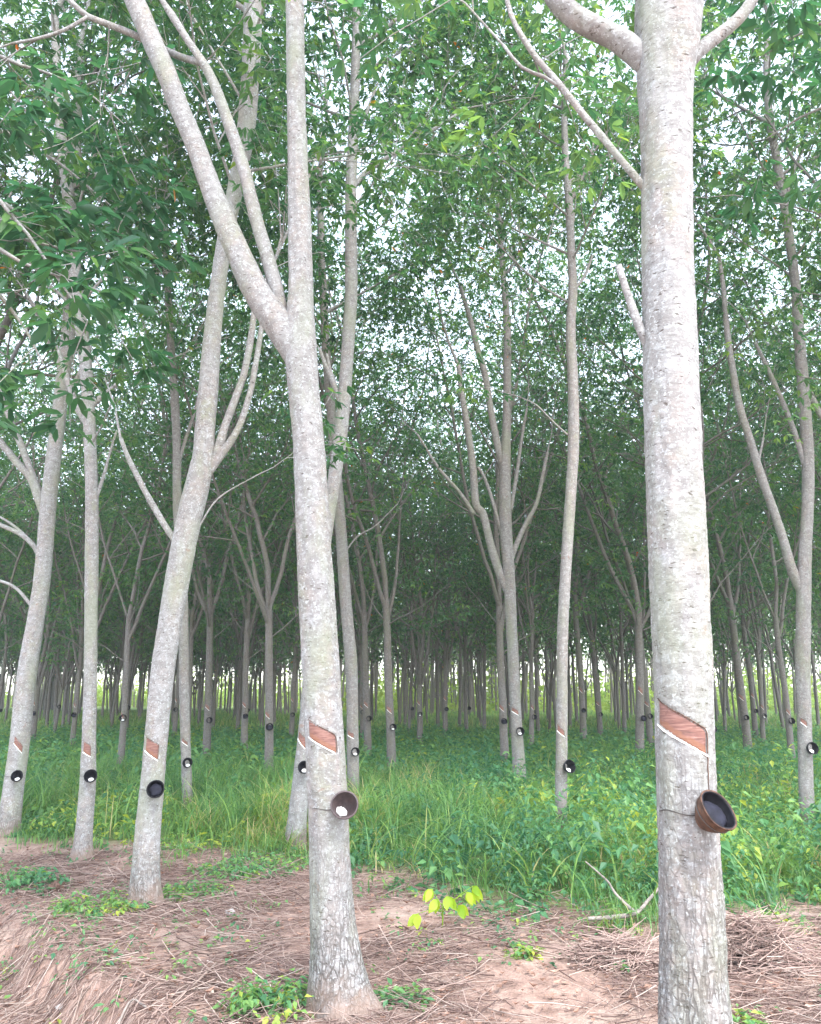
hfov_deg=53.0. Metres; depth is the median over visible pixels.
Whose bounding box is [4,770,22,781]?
latex cup
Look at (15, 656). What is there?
rubber tree
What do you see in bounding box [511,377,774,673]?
rubber tree
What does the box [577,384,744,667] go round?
rubber tree
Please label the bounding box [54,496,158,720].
rubber tree
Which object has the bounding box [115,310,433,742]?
rubber tree
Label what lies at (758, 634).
rubber tree
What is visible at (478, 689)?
rubber tree
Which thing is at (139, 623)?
rubber tree
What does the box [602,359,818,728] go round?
rubber tree
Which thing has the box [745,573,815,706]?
rubber tree
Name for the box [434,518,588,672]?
rubber tree
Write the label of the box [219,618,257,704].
rubber tree
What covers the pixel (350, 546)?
rubber tree
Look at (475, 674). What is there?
rubber tree
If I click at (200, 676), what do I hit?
rubber tree
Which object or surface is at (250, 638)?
rubber tree
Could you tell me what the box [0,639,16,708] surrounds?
rubber tree
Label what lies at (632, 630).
rubber tree
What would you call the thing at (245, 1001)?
weed clump
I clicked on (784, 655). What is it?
rubber tree
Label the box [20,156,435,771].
rubber tree
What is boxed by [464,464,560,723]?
rubber tree
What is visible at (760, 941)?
twig pile
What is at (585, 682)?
rubber tree
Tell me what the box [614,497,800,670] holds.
rubber tree
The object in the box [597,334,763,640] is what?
rubber tree
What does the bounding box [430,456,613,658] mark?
rubber tree
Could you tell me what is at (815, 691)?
rubber tree
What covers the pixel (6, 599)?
rubber tree
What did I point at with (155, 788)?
latex cup
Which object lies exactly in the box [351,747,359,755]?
latex cup
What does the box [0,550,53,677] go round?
rubber tree
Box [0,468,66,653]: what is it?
rubber tree
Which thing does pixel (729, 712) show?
rubber tree
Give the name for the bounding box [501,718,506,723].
latex cup
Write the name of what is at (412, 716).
rubber tree
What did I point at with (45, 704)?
rubber tree
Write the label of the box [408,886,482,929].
rubber seedling
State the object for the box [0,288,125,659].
rubber tree
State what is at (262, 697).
rubber tree
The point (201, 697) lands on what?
rubber tree
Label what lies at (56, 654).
rubber tree
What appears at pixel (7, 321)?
rubber tree
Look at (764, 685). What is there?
rubber tree
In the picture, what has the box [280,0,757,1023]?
rubber tree
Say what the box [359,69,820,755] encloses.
rubber tree
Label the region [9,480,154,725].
rubber tree
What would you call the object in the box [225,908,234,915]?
stone
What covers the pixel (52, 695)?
rubber tree
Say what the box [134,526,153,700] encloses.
rubber tree
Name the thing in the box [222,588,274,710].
rubber tree
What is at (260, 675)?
rubber tree
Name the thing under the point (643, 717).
latex cup
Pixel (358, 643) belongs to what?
rubber tree
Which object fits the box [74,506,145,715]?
rubber tree
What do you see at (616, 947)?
twig pile
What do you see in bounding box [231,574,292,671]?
rubber tree
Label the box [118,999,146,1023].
dry stick
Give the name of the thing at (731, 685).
rubber tree
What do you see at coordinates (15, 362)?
rubber tree
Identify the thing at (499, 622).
rubber tree
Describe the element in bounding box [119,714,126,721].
latex cup
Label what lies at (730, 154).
sky
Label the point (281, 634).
rubber tree
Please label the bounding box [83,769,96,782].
latex cup
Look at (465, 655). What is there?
rubber tree
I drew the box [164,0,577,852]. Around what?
rubber tree
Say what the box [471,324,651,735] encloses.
rubber tree
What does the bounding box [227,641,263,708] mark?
rubber tree
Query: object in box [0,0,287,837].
rubber tree
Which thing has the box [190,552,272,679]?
rubber tree
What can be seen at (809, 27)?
rubber tree
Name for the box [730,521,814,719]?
rubber tree
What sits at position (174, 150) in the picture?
rubber tree
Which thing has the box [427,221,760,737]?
rubber tree
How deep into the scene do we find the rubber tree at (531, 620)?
23.57 m
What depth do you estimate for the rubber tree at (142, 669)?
55.05 m
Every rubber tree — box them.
[0,0,285,517]
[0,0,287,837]
[0,0,306,860]
[0,0,447,1023]
[0,30,207,446]
[0,148,200,567]
[0,235,321,764]
[0,277,283,650]
[0,280,131,672]
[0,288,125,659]
[0,321,182,744]
[0,349,153,741]
[0,359,81,592]
[0,395,119,703]
[0,406,144,725]
[0,415,163,730]
[0,425,57,650]
[0,444,152,727]
[0,445,118,633]
[0,451,64,617]
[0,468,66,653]
[0,513,43,721]
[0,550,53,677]
[0,558,67,684]
[0,595,62,680]
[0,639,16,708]
[1,499,140,726]
[2,516,114,703]
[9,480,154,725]
[12,465,83,722]
[13,651,44,710]
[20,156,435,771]
[21,476,67,720]
[25,553,135,712]
[29,0,541,904]
[33,231,343,755]
[40,558,97,716]
[42,0,341,809]
[42,669,46,709]
[50,645,99,709]
[51,665,61,709]
[54,423,227,657]
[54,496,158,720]
[55,373,256,634]
[55,634,123,716]
[57,646,134,684]
[62,333,283,736]
[65,537,204,656]
[67,287,353,729]
[68,416,205,732]
[72,420,161,727]
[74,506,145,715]
[77,645,121,708]
[98,608,150,715]
[101,517,152,715]
[101,605,154,707]
[103,663,148,700]
[108,629,152,710]
[109,474,242,636]
[109,630,147,712]
[111,497,238,725]
[115,220,422,749]
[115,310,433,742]
[117,463,168,720]
[117,631,154,713]
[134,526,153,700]
[135,396,336,728]
[136,477,231,672]
[138,425,281,726]
[145,584,239,718]
[147,498,286,714]
[154,619,233,707]
[159,327,464,683]
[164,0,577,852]
[164,452,287,728]
[181,0,522,794]
[181,328,387,730]
[186,65,516,774]
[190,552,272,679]
[192,531,297,721]
[193,451,298,674]
[193,605,273,707]
[193,634,233,711]
[196,619,278,713]
[197,646,249,709]
[198,453,355,716]
[199,535,290,720]
[208,424,428,646]
[210,497,291,719]
[214,446,337,725]
[219,224,485,759]
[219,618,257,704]
[220,648,234,712]
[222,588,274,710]
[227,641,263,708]
[228,348,464,658]
[230,580,293,714]
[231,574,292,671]
[245,395,455,737]
[249,651,262,709]
[251,576,298,665]
[255,606,299,712]
[262,618,287,713]
[268,444,401,628]
[269,330,560,740]
[278,556,377,679]
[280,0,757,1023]
[281,532,409,678]
[283,502,404,720]
[285,473,425,665]
[285,620,337,702]
[285,635,294,710]
[324,364,493,726]
[325,441,428,721]
[327,0,763,838]
[327,347,502,743]
[331,136,645,764]
[331,382,493,732]
[343,544,439,682]
[351,388,468,727]
[354,487,466,724]
[358,40,616,782]
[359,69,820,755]
[367,330,628,732]
[368,509,458,721]
[369,540,469,722]
[373,416,550,727]
[379,548,476,718]
[395,445,482,717]
[398,370,599,731]
[398,473,542,726]
[411,410,608,728]
[423,514,505,720]
[424,459,488,715]
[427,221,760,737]
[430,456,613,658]
[431,445,519,711]
[434,406,586,736]
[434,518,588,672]
[438,338,622,750]
[452,554,537,717]
[455,342,642,732]
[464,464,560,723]
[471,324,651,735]
[484,400,631,728]
[486,246,719,746]
[488,475,621,731]
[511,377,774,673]
[511,413,626,722]
[512,0,820,613]
[514,401,650,728]
[515,320,763,732]
[523,570,598,675]
[524,467,639,726]
[530,176,820,751]
[536,508,649,721]
[538,580,646,717]
[540,473,652,698]
[544,419,624,711]
[557,0,820,832]
[559,437,650,643]
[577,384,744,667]
[586,479,649,717]
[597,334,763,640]
[597,504,723,658]
[599,540,651,719]
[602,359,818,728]
[604,119,820,542]
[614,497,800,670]
[616,308,819,737]
[618,0,820,445]
[618,238,820,759]
[630,352,784,731]
[633,473,732,660]
[646,481,767,664]
[693,0,820,241]
[693,0,820,465]
[698,266,820,633]
[698,330,820,657]
[701,320,820,638]
[702,337,820,741]
[707,334,820,656]
[711,536,773,723]
[712,459,818,728]
[712,560,790,719]
[712,597,768,716]
[714,576,754,715]
[717,446,819,725]
[719,610,773,718]
[720,457,820,659]
[723,432,819,671]
[727,453,820,726]
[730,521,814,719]
[736,599,812,678]
[740,101,820,612]
[740,215,820,322]
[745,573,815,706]
[748,535,820,675]
[756,333,820,639]
[770,597,820,680]
[776,419,820,631]
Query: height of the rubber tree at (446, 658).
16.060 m
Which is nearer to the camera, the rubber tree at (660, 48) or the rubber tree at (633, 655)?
the rubber tree at (660, 48)
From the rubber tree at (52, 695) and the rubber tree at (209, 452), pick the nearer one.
the rubber tree at (209, 452)
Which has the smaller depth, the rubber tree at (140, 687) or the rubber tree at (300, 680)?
the rubber tree at (140, 687)
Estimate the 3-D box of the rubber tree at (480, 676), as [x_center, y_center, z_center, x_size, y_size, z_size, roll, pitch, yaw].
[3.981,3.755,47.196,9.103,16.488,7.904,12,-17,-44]
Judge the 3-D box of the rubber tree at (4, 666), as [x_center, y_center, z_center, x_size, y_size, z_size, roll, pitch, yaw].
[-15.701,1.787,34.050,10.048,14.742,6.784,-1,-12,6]
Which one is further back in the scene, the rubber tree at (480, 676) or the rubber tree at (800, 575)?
the rubber tree at (480, 676)
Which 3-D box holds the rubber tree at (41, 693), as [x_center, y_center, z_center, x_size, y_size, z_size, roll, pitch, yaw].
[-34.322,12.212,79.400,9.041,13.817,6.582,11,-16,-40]
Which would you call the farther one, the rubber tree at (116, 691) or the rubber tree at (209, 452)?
the rubber tree at (116, 691)
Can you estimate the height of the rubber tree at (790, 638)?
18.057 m
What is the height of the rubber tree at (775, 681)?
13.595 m
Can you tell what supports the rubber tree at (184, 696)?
on the ground at (518, 995)
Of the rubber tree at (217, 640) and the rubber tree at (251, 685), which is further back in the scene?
the rubber tree at (251, 685)
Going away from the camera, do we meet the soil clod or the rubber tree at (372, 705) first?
the soil clod
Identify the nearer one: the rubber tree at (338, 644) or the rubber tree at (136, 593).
the rubber tree at (136, 593)
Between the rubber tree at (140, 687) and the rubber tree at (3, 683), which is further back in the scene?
the rubber tree at (3, 683)
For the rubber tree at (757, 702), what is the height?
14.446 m
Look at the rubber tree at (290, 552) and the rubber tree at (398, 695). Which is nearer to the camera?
the rubber tree at (290, 552)
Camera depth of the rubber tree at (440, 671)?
51.31 m
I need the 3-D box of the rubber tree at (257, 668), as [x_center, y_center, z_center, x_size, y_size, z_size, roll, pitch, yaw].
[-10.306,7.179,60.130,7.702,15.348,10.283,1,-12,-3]
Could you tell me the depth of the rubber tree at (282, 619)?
43.88 m
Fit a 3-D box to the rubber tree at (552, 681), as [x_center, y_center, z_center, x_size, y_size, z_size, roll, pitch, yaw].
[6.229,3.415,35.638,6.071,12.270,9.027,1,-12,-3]
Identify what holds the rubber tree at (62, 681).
on the ground at (518, 995)
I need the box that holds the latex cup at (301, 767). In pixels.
[294,761,305,773]
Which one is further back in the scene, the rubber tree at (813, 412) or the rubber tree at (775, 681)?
the rubber tree at (775, 681)
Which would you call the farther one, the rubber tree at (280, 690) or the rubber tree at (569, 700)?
the rubber tree at (280, 690)
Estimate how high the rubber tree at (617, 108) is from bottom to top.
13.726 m
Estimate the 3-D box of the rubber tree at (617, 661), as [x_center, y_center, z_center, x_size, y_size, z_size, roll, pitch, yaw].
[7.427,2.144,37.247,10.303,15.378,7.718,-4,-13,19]
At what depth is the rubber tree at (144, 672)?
62.91 m
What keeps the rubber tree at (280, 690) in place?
on the ground at (518, 995)
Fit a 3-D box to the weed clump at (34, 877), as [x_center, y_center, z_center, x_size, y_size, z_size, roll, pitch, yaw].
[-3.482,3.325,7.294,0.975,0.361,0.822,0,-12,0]
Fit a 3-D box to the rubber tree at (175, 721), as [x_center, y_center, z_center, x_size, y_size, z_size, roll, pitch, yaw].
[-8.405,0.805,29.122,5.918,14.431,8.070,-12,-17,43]
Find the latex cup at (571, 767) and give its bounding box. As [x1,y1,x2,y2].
[563,759,575,772]
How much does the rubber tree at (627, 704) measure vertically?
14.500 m
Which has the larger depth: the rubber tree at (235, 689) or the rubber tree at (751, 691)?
the rubber tree at (235, 689)
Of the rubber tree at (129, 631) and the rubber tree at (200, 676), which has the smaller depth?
the rubber tree at (129, 631)
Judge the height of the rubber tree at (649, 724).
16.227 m
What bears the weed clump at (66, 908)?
on the ground at (518, 995)
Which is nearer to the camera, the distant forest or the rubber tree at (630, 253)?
the rubber tree at (630, 253)
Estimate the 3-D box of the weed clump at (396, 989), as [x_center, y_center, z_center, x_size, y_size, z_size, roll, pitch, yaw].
[-0.080,2.708,4.582,0.442,0.174,0.384,0,-12,0]
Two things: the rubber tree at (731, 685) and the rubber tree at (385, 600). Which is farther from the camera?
the rubber tree at (731, 685)
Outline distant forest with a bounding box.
[0,538,820,716]
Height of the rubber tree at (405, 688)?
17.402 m
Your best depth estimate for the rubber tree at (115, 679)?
82.02 m
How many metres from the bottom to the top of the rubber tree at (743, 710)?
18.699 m
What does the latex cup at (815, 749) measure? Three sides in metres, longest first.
0.162 x 0.160 x 0.102 m
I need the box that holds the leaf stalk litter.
[0,841,820,1023]
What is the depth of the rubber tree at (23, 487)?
27.77 m
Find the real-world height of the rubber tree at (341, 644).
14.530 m
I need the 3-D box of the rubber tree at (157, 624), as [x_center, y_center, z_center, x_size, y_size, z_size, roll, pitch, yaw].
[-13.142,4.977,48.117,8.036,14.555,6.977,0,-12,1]
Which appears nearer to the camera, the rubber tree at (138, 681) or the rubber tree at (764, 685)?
the rubber tree at (764, 685)
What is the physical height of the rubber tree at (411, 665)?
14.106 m
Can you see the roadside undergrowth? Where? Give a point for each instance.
(605, 702)
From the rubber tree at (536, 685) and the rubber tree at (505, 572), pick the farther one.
the rubber tree at (536, 685)
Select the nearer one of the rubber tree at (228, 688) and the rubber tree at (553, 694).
the rubber tree at (553, 694)
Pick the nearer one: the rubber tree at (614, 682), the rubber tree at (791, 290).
the rubber tree at (791, 290)
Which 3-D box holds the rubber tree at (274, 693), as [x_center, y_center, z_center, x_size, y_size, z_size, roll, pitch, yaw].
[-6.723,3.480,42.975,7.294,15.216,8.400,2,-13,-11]
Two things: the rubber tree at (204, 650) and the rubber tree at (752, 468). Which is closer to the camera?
the rubber tree at (752, 468)
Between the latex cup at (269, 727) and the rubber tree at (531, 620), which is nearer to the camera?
the latex cup at (269, 727)
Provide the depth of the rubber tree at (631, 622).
38.42 m
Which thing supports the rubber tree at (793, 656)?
on the ground at (518, 995)
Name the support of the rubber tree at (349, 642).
on the ground at (518, 995)
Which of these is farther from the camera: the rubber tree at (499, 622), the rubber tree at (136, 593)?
the rubber tree at (136, 593)
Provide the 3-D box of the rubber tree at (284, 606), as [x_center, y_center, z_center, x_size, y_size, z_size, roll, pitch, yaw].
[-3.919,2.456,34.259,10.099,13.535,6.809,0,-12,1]
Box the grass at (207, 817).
[0,707,820,941]
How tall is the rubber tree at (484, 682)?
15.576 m
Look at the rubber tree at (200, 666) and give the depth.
51.96 m
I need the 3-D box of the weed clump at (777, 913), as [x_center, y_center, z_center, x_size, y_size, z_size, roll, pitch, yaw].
[2.725,3.014,5.997,0.393,0.234,0.283,-5,-13,23]
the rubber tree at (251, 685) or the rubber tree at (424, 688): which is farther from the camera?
the rubber tree at (251, 685)
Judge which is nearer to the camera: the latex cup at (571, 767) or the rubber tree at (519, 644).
the latex cup at (571, 767)
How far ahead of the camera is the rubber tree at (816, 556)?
26.03 m
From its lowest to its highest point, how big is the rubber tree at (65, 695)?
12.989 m
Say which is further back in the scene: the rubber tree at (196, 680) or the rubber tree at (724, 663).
the rubber tree at (196, 680)
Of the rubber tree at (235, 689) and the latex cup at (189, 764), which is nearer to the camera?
the latex cup at (189, 764)
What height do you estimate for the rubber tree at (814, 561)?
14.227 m
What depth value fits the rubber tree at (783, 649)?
46.10 m
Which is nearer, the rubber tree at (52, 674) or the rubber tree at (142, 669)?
the rubber tree at (52, 674)
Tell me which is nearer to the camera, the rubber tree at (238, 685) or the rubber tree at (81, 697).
the rubber tree at (238, 685)
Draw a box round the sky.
[0,0,820,694]
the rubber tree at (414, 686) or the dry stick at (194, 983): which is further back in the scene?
the rubber tree at (414, 686)
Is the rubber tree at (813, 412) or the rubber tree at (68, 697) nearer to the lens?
the rubber tree at (813, 412)
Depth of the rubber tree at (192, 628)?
25.94 m
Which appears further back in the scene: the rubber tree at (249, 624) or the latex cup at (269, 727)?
the rubber tree at (249, 624)
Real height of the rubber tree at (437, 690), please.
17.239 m
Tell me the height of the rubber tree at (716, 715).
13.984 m
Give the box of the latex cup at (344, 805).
[312,791,358,819]
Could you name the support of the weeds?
on the ground at (518, 995)
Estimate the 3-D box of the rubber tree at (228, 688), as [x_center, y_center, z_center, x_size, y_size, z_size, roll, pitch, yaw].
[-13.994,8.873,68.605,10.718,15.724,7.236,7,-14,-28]
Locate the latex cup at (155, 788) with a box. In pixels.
[141,780,164,797]
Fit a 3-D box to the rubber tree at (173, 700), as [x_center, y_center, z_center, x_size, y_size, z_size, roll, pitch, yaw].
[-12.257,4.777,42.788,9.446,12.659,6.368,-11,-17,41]
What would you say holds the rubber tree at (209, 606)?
on the ground at (518, 995)
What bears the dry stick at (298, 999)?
on the ground at (518, 995)
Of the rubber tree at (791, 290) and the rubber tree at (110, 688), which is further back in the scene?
the rubber tree at (110, 688)
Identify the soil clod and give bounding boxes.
[48,879,66,894]
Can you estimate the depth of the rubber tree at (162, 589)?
39.13 m
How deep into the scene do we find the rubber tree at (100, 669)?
70.26 m
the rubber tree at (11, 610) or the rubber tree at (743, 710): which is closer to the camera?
the rubber tree at (743, 710)
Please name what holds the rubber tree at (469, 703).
on the ground at (518, 995)
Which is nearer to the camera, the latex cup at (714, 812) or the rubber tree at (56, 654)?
the latex cup at (714, 812)
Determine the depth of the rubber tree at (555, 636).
49.36 m
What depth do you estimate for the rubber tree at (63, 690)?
73.28 m
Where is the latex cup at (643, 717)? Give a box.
[641,715,646,720]
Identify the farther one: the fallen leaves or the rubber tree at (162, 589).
the rubber tree at (162, 589)
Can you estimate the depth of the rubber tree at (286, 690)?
77.08 m
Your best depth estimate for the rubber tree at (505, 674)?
51.21 m
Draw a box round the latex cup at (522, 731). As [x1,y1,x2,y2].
[516,727,524,735]
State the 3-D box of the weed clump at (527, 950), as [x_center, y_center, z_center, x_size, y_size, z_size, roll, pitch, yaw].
[0.734,2.865,5.295,0.298,0.152,0.226,0,-12,0]
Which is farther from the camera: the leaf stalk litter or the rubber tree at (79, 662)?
the rubber tree at (79, 662)
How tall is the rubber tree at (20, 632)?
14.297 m
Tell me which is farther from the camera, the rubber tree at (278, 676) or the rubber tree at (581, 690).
the rubber tree at (278, 676)
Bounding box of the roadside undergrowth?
[4,654,820,712]
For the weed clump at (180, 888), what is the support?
on the ground at (518, 995)
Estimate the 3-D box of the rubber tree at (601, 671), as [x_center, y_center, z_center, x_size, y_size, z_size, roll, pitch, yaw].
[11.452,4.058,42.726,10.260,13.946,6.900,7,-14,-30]
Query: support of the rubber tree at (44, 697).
on the ground at (518, 995)
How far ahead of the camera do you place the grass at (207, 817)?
10.14 m
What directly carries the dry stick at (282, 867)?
on the weed clump at (230, 869)
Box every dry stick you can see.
[47,983,84,1023]
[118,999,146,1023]
[172,962,216,1003]
[255,856,305,879]
[286,988,306,1010]
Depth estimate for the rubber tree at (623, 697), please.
32.13 m
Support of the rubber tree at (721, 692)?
on the ground at (518, 995)
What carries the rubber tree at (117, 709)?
on the ground at (518, 995)
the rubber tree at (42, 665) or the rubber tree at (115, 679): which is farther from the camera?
the rubber tree at (115, 679)
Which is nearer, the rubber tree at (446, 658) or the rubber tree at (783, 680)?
the rubber tree at (783, 680)
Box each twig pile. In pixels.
[517,916,658,978]
[657,902,820,984]
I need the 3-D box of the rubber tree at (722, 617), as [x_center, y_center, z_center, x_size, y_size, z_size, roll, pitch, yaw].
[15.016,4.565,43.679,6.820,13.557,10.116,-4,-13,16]
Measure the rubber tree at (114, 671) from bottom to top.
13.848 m
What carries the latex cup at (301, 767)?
attached to the rubber tree at (298, 810)
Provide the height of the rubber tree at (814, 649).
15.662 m
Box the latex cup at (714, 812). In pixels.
[659,790,736,833]
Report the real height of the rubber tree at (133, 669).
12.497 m
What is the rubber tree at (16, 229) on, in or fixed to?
on the ground at (518, 995)
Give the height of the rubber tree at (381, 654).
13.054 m
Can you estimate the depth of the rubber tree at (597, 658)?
47.50 m
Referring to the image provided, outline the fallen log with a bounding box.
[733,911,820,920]
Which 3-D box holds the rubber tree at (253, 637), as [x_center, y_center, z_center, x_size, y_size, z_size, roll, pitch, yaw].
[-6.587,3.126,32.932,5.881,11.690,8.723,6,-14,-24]
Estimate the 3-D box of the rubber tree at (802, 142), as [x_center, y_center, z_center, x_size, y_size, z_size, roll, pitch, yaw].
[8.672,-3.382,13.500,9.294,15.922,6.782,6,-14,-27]
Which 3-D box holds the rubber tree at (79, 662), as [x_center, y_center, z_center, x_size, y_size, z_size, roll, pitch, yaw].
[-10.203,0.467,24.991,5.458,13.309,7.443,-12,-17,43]
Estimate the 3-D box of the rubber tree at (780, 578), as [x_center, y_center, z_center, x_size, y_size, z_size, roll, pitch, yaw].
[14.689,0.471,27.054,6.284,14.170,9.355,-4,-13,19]
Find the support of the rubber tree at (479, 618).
on the ground at (518, 995)
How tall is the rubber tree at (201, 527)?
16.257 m
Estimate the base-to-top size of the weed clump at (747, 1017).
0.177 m
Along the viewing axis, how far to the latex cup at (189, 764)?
11.81 m
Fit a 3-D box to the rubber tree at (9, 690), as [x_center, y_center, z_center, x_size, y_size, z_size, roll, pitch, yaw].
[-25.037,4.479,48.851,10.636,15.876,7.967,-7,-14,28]
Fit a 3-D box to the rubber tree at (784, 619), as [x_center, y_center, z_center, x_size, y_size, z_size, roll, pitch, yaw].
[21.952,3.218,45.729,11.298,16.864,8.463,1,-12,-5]
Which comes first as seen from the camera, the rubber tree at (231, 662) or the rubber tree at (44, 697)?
the rubber tree at (231, 662)
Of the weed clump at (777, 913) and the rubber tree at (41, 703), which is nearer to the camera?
the weed clump at (777, 913)
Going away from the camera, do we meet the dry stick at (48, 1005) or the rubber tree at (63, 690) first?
the dry stick at (48, 1005)
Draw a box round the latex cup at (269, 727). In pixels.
[266,723,273,730]
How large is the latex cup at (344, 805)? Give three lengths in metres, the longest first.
0.266 x 0.153 x 0.100 m
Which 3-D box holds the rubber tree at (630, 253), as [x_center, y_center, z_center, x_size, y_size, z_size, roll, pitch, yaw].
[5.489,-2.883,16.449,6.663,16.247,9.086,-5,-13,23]
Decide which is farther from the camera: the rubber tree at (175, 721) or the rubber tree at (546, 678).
the rubber tree at (546, 678)
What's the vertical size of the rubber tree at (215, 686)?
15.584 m
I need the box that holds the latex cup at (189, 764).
[182,758,192,767]
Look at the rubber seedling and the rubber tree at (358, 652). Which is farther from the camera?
the rubber tree at (358, 652)
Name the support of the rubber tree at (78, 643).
on the ground at (518, 995)
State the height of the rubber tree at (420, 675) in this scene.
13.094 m
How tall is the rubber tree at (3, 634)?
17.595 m
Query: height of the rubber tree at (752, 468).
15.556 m
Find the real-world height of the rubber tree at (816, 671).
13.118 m
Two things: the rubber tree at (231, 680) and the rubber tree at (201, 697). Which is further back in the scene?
the rubber tree at (231, 680)
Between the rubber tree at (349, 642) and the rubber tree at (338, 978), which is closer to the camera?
the rubber tree at (338, 978)
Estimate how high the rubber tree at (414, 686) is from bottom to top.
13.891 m
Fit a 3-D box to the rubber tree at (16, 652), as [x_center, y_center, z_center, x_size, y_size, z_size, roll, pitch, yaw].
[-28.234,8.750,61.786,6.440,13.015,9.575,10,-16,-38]
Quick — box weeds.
[0,720,820,1023]
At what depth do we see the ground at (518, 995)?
5.54 m
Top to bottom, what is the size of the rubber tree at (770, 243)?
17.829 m
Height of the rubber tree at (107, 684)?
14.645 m
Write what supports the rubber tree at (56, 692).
on the ground at (518, 995)
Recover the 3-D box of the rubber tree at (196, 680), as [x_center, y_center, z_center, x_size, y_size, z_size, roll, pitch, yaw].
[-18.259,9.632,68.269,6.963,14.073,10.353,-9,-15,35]
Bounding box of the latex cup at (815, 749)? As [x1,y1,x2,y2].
[806,742,818,753]
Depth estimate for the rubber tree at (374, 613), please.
36.01 m
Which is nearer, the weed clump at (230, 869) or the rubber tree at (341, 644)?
the weed clump at (230, 869)
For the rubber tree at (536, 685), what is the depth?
32.17 m
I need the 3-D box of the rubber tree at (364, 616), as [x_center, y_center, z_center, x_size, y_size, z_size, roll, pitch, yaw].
[-2.736,-1.567,23.225,7.523,16.671,11.363,-5,-13,20]
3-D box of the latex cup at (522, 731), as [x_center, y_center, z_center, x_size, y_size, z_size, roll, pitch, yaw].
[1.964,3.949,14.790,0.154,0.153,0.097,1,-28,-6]
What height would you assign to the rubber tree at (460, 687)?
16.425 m
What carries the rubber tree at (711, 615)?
on the ground at (518, 995)
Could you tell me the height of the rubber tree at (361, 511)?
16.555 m
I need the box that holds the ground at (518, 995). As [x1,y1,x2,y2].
[0,695,820,1023]
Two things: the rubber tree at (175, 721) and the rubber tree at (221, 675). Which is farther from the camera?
the rubber tree at (221, 675)
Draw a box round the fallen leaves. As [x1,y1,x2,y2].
[0,844,820,1023]
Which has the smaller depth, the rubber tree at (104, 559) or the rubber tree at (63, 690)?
the rubber tree at (104, 559)
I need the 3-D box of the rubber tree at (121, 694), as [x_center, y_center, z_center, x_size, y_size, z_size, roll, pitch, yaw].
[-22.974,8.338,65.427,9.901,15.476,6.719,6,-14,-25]
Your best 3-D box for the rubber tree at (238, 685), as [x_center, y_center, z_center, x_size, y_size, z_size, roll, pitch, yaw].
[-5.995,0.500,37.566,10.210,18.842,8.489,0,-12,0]
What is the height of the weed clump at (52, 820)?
0.437 m
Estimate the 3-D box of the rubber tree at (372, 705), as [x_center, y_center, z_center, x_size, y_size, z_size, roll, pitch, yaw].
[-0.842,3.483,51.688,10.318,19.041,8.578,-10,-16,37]
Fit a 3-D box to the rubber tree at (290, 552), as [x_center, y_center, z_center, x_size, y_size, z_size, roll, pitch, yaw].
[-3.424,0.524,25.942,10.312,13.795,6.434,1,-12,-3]
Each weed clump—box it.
[0,862,69,895]
[4,806,99,838]
[48,889,155,920]
[162,877,233,901]
[181,849,308,885]
[212,967,313,1023]
[373,977,434,1011]
[502,942,544,960]
[732,1008,770,1023]
[763,909,813,933]
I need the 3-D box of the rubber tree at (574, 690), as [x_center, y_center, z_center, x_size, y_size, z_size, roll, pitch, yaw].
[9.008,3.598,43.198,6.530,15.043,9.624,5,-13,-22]
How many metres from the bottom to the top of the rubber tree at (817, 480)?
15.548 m

